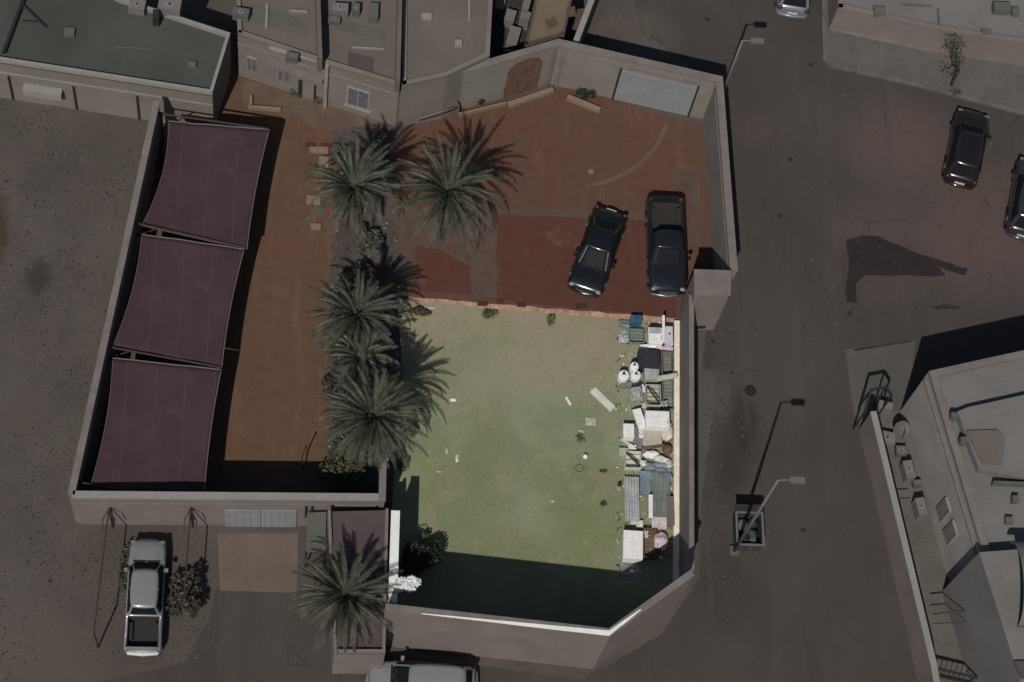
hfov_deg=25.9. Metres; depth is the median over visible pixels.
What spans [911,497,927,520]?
air conditioner
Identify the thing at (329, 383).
shrub
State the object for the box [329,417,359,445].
shrub
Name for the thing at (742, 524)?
rubbish bag
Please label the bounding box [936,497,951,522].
window
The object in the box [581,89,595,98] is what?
shrub
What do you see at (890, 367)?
sidewalk
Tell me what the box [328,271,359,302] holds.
shrub
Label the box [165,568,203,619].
shrub
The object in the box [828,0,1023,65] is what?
building
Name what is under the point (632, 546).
fridge
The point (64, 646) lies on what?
ground
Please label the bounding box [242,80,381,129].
terrace
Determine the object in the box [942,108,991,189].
parked car
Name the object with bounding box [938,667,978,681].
garden gate
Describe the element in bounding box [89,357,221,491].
shade sail
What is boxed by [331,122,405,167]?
terrace
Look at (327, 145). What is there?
stepping block
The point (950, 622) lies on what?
rail
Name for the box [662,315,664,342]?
plank
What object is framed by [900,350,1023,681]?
building
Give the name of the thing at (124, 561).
shrub
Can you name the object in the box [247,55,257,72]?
window
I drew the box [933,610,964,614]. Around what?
rail
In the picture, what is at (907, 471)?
air conditioner
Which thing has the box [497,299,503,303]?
loose paver
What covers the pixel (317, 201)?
stepping block
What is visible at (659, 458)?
sack
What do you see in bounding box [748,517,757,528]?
rubbish bag
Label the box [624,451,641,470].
pallet
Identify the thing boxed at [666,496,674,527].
panel
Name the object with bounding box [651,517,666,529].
box
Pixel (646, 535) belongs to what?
scrap heap
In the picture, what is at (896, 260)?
damp stain
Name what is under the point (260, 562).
driveway
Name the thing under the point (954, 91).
weed
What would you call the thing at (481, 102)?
shrub
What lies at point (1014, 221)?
parked car
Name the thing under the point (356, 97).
window
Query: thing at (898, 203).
gravel
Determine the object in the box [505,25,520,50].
storage box
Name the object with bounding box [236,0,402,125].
villa
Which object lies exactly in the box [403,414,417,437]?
shrub
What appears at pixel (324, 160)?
stepping block
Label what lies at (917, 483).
air conditioner
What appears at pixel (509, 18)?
storage box
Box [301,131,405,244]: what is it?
palm tree
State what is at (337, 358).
shrub
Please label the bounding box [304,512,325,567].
gate porch
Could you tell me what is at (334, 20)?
air conditioner
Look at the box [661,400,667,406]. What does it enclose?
scrap heap
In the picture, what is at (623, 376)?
plastic drum
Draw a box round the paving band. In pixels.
[481,205,644,297]
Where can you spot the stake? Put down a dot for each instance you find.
(302, 458)
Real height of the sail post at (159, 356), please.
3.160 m
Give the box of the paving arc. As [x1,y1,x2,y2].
[586,123,667,187]
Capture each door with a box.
[503,57,541,98]
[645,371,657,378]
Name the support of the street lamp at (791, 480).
on the road
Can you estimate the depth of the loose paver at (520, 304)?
110.56 m
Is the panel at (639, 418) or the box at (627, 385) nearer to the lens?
the panel at (639, 418)
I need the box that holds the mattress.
[642,430,661,448]
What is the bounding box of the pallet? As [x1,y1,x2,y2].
[644,384,660,408]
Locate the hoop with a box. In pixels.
[574,464,583,472]
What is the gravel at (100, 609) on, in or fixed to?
on the ground at (64, 646)
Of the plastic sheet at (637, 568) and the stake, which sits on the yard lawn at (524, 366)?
the plastic sheet at (637, 568)
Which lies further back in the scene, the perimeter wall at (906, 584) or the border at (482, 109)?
the border at (482, 109)
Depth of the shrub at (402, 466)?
106.24 m
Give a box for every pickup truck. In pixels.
[123,539,167,655]
[644,195,690,297]
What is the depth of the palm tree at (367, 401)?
101.54 m
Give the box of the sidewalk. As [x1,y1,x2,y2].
[846,341,915,425]
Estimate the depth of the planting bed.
110.61 m
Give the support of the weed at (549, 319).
on the yard lawn at (524, 366)
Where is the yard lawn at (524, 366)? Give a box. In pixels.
[392,298,672,627]
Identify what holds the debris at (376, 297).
on the planting bed
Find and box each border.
[248,105,280,111]
[408,296,679,321]
[458,101,506,117]
[507,87,554,108]
[566,94,600,113]
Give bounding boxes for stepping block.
[305,143,314,146]
[306,195,320,204]
[309,146,327,153]
[311,223,320,230]
[319,156,328,168]
[321,143,331,147]
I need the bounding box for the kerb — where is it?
[821,0,1023,115]
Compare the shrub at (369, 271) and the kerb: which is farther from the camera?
the kerb
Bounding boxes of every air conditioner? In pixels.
[128,0,146,15]
[152,9,159,25]
[157,0,181,16]
[232,6,249,21]
[285,51,298,63]
[328,15,340,25]
[332,2,347,18]
[352,3,359,17]
[875,400,892,414]
[881,430,895,446]
[894,445,906,457]
[899,460,915,483]
[911,479,923,487]
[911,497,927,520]
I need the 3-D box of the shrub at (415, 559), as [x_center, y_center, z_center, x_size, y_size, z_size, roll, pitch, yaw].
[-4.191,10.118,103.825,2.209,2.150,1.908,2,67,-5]
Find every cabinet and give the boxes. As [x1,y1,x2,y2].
[646,327,662,349]
[663,326,672,346]
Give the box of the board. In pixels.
[590,387,614,410]
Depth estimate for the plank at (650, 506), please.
106.61 m
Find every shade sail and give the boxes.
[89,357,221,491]
[113,234,244,366]
[142,120,269,248]
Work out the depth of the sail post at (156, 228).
107.06 m
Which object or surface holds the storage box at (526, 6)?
on the alley
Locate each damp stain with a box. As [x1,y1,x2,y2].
[846,235,967,301]
[929,304,960,308]
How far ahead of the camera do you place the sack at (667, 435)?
108.27 m
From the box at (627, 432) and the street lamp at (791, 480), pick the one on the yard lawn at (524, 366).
the box at (627, 432)
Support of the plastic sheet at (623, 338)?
on the yard lawn at (524, 366)
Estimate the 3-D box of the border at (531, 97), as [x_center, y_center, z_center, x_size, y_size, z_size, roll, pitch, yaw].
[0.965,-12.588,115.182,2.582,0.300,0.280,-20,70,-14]
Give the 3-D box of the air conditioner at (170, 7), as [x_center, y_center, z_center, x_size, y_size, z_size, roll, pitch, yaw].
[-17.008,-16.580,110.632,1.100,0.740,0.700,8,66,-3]
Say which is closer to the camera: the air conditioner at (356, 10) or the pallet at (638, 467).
the pallet at (638, 467)
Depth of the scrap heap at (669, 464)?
107.72 m
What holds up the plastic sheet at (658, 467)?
on the yard lawn at (524, 366)
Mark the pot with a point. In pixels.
(667, 449)
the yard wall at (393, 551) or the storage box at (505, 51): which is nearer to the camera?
the yard wall at (393, 551)
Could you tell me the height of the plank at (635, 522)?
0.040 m
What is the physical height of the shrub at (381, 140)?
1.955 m
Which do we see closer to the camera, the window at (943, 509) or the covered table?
the window at (943, 509)
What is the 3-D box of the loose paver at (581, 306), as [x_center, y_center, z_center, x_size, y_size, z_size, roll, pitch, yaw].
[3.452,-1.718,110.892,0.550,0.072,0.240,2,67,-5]
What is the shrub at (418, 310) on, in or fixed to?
on the yard lawn at (524, 366)
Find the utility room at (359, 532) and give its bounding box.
[326,508,387,673]
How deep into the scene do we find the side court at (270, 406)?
108.71 m
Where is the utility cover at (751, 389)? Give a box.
[744,385,755,395]
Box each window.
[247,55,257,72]
[277,70,289,83]
[346,85,370,109]
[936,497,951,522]
[942,520,957,545]
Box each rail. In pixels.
[419,108,457,121]
[420,107,454,118]
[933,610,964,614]
[933,621,966,623]
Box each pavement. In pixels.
[569,369,716,669]
[825,0,1023,110]
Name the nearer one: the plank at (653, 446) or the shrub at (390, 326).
the plank at (653, 446)
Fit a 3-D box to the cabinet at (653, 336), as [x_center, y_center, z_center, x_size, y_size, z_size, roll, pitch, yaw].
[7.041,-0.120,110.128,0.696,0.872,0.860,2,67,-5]
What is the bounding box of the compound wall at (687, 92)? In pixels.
[396,39,737,281]
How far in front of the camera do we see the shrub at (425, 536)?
104.63 m
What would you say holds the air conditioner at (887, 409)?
on the sidewalk
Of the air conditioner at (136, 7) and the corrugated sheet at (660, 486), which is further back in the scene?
the air conditioner at (136, 7)
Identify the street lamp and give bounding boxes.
[724,38,763,92]
[729,477,804,555]
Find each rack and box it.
[660,351,673,375]
[661,379,673,411]
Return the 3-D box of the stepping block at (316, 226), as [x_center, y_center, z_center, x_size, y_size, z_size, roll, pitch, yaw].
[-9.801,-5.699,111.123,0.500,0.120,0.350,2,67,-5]
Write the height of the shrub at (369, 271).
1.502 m
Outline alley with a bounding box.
[489,0,533,58]
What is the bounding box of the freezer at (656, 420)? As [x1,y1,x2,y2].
[643,410,669,430]
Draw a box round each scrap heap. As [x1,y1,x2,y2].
[628,444,636,450]
[638,430,643,437]
[639,460,646,466]
[641,402,650,408]
[644,529,648,537]
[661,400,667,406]
[666,460,671,467]
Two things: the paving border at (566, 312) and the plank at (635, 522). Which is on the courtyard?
the paving border at (566, 312)
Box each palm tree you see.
[285,541,402,653]
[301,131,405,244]
[305,268,406,363]
[312,355,431,471]
[317,326,404,398]
[384,131,511,262]
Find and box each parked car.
[365,656,477,681]
[567,205,626,297]
[774,0,811,18]
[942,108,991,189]
[1004,157,1023,240]
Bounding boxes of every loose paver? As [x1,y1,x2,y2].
[478,301,487,305]
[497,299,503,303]
[517,302,525,306]
[576,304,586,308]
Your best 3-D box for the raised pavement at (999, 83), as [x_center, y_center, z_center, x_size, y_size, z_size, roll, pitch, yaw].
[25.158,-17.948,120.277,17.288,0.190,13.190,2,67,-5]
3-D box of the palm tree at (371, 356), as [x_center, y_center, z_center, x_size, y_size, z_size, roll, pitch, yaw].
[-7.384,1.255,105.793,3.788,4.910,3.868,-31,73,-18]
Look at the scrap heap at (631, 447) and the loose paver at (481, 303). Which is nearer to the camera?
the scrap heap at (631, 447)
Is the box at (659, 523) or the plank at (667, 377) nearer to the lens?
the box at (659, 523)
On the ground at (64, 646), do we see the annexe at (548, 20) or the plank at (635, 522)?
the annexe at (548, 20)
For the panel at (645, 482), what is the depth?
107.25 m
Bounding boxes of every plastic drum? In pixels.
[617,370,628,383]
[628,362,638,374]
[629,370,640,381]
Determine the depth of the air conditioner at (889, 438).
109.25 m
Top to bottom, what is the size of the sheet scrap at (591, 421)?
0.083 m
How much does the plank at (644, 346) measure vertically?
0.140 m
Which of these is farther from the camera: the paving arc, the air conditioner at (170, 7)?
the paving arc
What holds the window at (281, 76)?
in the villa
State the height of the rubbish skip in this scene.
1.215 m
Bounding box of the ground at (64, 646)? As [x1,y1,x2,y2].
[0,0,703,681]
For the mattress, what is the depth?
108.11 m
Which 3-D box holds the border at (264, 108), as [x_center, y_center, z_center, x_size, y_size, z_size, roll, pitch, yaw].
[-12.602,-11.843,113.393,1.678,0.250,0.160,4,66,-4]
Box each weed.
[481,308,498,319]
[547,314,554,325]
[576,432,585,442]
[947,86,960,97]
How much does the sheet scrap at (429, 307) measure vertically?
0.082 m
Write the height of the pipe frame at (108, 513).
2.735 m
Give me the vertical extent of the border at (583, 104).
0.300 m
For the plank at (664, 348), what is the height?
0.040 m
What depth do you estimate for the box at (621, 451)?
107.81 m
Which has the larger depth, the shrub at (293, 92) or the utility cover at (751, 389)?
the shrub at (293, 92)
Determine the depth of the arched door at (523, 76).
113.79 m
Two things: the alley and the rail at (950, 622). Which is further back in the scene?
the alley
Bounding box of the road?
[103,0,1023,681]
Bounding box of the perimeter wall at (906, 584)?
[859,411,939,681]
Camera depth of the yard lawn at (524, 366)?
107.19 m
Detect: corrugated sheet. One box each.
[624,476,639,521]
[652,472,669,516]
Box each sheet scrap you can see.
[424,306,435,308]
[585,417,596,425]
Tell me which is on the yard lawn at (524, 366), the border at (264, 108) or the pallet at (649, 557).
the pallet at (649, 557)
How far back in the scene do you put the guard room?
107.63 m
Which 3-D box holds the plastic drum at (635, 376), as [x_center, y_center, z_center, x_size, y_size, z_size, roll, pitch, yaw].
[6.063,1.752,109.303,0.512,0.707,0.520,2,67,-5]
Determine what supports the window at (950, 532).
in the building at (965, 436)
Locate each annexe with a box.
[397,0,492,127]
[524,0,575,47]
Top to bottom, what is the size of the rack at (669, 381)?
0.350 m
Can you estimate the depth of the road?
111.72 m
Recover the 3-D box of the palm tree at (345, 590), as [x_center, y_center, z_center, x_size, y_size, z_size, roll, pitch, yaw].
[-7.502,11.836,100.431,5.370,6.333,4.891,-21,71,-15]
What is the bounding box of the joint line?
[854,341,912,350]
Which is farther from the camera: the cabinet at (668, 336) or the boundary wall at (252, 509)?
the cabinet at (668, 336)
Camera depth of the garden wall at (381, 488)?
102.03 m
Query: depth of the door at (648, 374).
109.24 m
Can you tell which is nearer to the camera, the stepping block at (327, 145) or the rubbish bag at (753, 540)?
the rubbish bag at (753, 540)
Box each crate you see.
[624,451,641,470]
[628,328,644,344]
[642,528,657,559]
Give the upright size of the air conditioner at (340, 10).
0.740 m
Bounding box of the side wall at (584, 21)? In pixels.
[573,0,596,43]
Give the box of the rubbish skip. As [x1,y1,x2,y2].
[732,504,764,550]
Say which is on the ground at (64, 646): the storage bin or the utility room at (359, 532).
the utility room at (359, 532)
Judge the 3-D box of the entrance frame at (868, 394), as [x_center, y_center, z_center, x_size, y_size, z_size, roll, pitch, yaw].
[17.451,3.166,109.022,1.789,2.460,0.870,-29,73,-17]
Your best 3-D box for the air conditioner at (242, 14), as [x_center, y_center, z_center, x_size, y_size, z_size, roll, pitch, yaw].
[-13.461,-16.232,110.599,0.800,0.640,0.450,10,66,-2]
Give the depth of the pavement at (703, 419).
108.91 m
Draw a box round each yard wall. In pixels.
[383,570,694,668]
[386,510,399,603]
[673,295,693,581]
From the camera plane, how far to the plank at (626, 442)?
108.19 m
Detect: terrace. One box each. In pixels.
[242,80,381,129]
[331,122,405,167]
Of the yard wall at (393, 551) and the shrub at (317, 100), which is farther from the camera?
the shrub at (317, 100)
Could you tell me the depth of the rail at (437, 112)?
113.39 m
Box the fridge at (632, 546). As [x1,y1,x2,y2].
[621,530,642,562]
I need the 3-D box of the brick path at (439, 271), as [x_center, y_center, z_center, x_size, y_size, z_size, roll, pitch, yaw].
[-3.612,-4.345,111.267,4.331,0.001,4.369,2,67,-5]
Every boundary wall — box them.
[68,100,161,521]
[72,491,378,526]
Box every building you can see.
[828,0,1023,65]
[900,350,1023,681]
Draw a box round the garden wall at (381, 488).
[377,462,386,509]
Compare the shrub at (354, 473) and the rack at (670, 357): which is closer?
the shrub at (354, 473)
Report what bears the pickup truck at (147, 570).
on the ground at (64, 646)
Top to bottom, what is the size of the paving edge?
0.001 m
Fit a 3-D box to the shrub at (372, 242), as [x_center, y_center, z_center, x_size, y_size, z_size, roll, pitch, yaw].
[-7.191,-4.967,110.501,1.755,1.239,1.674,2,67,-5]
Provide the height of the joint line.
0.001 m
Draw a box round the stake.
[301,445,306,471]
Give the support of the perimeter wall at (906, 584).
on the ground at (64, 646)
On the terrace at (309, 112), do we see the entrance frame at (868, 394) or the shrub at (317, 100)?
the shrub at (317, 100)
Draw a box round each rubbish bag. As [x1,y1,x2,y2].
[738,519,747,531]
[740,534,749,542]
[747,528,757,537]
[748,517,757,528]
[749,536,757,548]
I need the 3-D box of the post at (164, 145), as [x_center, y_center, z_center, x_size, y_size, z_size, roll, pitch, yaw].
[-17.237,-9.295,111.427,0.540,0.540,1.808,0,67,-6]
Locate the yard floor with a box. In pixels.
[861,412,969,681]
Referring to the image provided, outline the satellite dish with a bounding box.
[893,421,910,437]
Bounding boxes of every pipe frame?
[93,508,114,648]
[184,508,196,600]
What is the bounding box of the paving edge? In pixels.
[673,168,700,255]
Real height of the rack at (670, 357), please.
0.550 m
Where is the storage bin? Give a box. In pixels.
[629,315,641,326]
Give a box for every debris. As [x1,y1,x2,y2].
[328,172,403,494]
[615,319,672,575]
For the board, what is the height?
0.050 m
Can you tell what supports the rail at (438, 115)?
attached to the annexe at (445, 43)
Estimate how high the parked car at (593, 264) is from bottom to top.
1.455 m
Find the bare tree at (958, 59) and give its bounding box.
[942,30,970,85]
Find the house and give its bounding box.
[0,0,231,123]
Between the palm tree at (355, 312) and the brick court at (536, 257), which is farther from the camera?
the brick court at (536, 257)
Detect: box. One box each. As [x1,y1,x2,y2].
[494,0,505,14]
[503,8,516,28]
[503,49,514,54]
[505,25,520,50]
[518,12,530,30]
[521,0,530,13]
[619,448,628,456]
[620,382,641,388]
[622,423,633,440]
[643,368,658,382]
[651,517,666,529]
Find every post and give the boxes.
[78,480,133,490]
[108,346,221,368]
[135,221,246,248]
[158,112,266,142]
[162,137,167,171]
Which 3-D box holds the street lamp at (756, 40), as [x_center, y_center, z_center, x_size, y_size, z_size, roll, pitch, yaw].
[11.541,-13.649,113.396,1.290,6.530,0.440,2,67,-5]
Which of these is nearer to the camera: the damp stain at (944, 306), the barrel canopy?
the barrel canopy
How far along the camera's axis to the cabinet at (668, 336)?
109.97 m
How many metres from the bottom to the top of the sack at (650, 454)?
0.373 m
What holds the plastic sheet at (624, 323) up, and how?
on the yard lawn at (524, 366)
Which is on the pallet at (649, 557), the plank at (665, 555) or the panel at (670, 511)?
the plank at (665, 555)
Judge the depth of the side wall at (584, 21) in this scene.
113.79 m
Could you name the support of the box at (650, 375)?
on the yard lawn at (524, 366)
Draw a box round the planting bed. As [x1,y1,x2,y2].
[326,155,409,510]
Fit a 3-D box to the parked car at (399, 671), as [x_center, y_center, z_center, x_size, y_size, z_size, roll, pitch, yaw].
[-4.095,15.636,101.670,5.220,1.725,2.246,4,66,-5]
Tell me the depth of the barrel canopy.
99.98 m
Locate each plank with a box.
[619,437,630,444]
[630,520,642,523]
[640,344,655,348]
[641,444,664,449]
[649,494,652,517]
[653,553,670,556]
[656,346,672,350]
[657,373,677,380]
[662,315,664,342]
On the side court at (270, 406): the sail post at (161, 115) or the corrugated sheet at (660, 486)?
the sail post at (161, 115)
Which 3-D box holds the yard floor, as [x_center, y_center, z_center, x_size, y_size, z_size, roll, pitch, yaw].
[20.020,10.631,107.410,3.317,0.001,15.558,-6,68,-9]
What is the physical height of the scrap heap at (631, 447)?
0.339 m
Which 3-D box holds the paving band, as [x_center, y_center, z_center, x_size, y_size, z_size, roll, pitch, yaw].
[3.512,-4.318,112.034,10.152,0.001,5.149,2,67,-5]
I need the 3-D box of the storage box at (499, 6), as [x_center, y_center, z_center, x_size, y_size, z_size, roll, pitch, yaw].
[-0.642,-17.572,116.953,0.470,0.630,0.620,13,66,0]
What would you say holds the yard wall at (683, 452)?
on the ground at (64, 646)
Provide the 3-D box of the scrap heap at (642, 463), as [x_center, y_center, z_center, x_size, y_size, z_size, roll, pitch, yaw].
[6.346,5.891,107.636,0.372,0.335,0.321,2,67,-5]
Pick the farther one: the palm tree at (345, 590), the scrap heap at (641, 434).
the scrap heap at (641, 434)
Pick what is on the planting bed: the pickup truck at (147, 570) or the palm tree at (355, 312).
the palm tree at (355, 312)
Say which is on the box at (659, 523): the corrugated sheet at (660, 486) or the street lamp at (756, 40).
the corrugated sheet at (660, 486)
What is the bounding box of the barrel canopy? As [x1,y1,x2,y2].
[1009,541,1023,626]
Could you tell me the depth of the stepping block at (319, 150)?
112.78 m
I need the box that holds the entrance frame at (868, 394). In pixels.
[852,385,892,429]
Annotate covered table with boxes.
[636,348,659,371]
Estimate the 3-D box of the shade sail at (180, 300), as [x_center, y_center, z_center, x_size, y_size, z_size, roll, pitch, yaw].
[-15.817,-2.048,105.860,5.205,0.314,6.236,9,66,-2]
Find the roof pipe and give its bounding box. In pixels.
[1,0,45,53]
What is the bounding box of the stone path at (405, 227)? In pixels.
[395,203,481,295]
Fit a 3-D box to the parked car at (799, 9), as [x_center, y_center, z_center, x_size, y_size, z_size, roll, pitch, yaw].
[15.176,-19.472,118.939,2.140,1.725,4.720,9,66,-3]
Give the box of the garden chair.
[629,386,642,403]
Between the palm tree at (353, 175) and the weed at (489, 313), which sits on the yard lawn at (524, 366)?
the weed at (489, 313)
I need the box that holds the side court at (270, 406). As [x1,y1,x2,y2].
[90,64,334,492]
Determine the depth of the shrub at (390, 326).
108.70 m
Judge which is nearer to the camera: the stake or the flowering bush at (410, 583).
the flowering bush at (410, 583)
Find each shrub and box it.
[118,539,130,593]
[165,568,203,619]
[287,88,298,97]
[314,96,322,103]
[317,438,371,491]
[321,374,343,400]
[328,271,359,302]
[329,328,348,359]
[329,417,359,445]
[348,261,382,286]
[350,225,384,257]
[371,132,388,154]
[379,304,396,333]
[380,348,400,383]
[398,453,408,471]
[398,539,444,576]
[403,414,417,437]
[406,306,431,315]
[422,532,428,540]
[478,99,485,105]
[576,88,588,95]
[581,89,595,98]
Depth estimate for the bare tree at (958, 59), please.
115.62 m
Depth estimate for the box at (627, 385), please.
109.25 m
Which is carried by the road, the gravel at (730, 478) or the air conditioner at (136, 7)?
the gravel at (730, 478)
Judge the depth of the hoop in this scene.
107.41 m
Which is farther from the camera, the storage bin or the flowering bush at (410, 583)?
the storage bin
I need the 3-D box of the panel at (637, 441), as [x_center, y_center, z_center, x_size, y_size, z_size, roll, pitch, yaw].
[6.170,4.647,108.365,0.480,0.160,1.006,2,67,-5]
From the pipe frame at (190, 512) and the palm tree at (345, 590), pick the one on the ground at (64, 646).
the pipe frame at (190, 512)
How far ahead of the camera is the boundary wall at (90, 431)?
105.46 m
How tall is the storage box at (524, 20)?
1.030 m
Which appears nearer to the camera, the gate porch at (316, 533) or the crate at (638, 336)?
the gate porch at (316, 533)
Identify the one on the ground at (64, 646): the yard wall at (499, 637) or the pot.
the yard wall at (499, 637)
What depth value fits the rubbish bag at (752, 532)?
106.17 m
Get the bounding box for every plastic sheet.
[618,333,627,342]
[618,556,643,579]
[619,319,631,333]
[644,461,672,481]
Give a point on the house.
(112, 57)
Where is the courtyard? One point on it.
(550, 151)
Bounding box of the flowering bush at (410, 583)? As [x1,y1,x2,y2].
[390,575,420,592]
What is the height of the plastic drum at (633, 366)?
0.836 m
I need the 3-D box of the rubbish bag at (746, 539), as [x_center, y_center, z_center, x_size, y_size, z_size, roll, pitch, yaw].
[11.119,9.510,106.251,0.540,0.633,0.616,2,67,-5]
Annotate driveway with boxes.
[217,533,298,592]
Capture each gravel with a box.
[0,105,146,681]
[69,539,214,669]
[704,317,769,626]
[803,77,1023,336]
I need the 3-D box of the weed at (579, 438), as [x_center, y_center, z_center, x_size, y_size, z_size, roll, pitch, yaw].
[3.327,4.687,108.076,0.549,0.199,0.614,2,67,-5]
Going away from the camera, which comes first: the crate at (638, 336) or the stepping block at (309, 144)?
the crate at (638, 336)
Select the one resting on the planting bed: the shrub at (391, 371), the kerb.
the shrub at (391, 371)
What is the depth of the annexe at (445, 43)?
111.42 m
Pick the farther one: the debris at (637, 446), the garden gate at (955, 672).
the debris at (637, 446)
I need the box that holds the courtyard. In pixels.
[332,88,711,317]
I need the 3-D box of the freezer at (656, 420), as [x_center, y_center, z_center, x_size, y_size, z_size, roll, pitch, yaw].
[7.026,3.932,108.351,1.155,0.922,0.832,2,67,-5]
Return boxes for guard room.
[680,269,731,329]
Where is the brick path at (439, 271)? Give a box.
[410,245,481,294]
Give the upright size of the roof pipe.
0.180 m
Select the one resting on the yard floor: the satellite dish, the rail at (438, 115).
the satellite dish
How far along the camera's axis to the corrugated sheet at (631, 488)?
106.84 m
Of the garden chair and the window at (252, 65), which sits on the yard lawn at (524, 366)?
the garden chair
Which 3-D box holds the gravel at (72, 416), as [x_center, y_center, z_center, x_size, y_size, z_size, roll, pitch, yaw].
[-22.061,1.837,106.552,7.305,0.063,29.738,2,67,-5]
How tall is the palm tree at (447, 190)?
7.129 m
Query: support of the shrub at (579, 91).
on the courtyard
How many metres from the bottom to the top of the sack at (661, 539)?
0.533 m
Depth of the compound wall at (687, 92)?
112.99 m
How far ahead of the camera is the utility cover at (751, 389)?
110.03 m
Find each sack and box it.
[642,450,658,458]
[653,455,669,462]
[654,531,667,550]
[662,420,672,440]
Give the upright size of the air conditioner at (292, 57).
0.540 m
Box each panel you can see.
[632,408,644,430]
[634,426,641,446]
[639,471,650,495]
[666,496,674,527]
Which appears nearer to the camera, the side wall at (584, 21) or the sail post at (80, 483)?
the sail post at (80, 483)
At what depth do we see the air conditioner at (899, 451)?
109.16 m
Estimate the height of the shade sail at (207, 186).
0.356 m
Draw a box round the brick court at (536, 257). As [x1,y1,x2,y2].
[497,215,675,316]
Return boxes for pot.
[662,443,671,455]
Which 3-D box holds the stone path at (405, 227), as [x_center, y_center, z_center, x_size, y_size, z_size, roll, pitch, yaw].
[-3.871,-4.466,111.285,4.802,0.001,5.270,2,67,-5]
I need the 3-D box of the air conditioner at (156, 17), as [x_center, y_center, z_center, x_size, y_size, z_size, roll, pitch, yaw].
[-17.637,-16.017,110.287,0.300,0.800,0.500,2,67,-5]
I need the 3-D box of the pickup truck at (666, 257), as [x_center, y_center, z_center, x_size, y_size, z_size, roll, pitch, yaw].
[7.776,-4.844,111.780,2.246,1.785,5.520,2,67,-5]

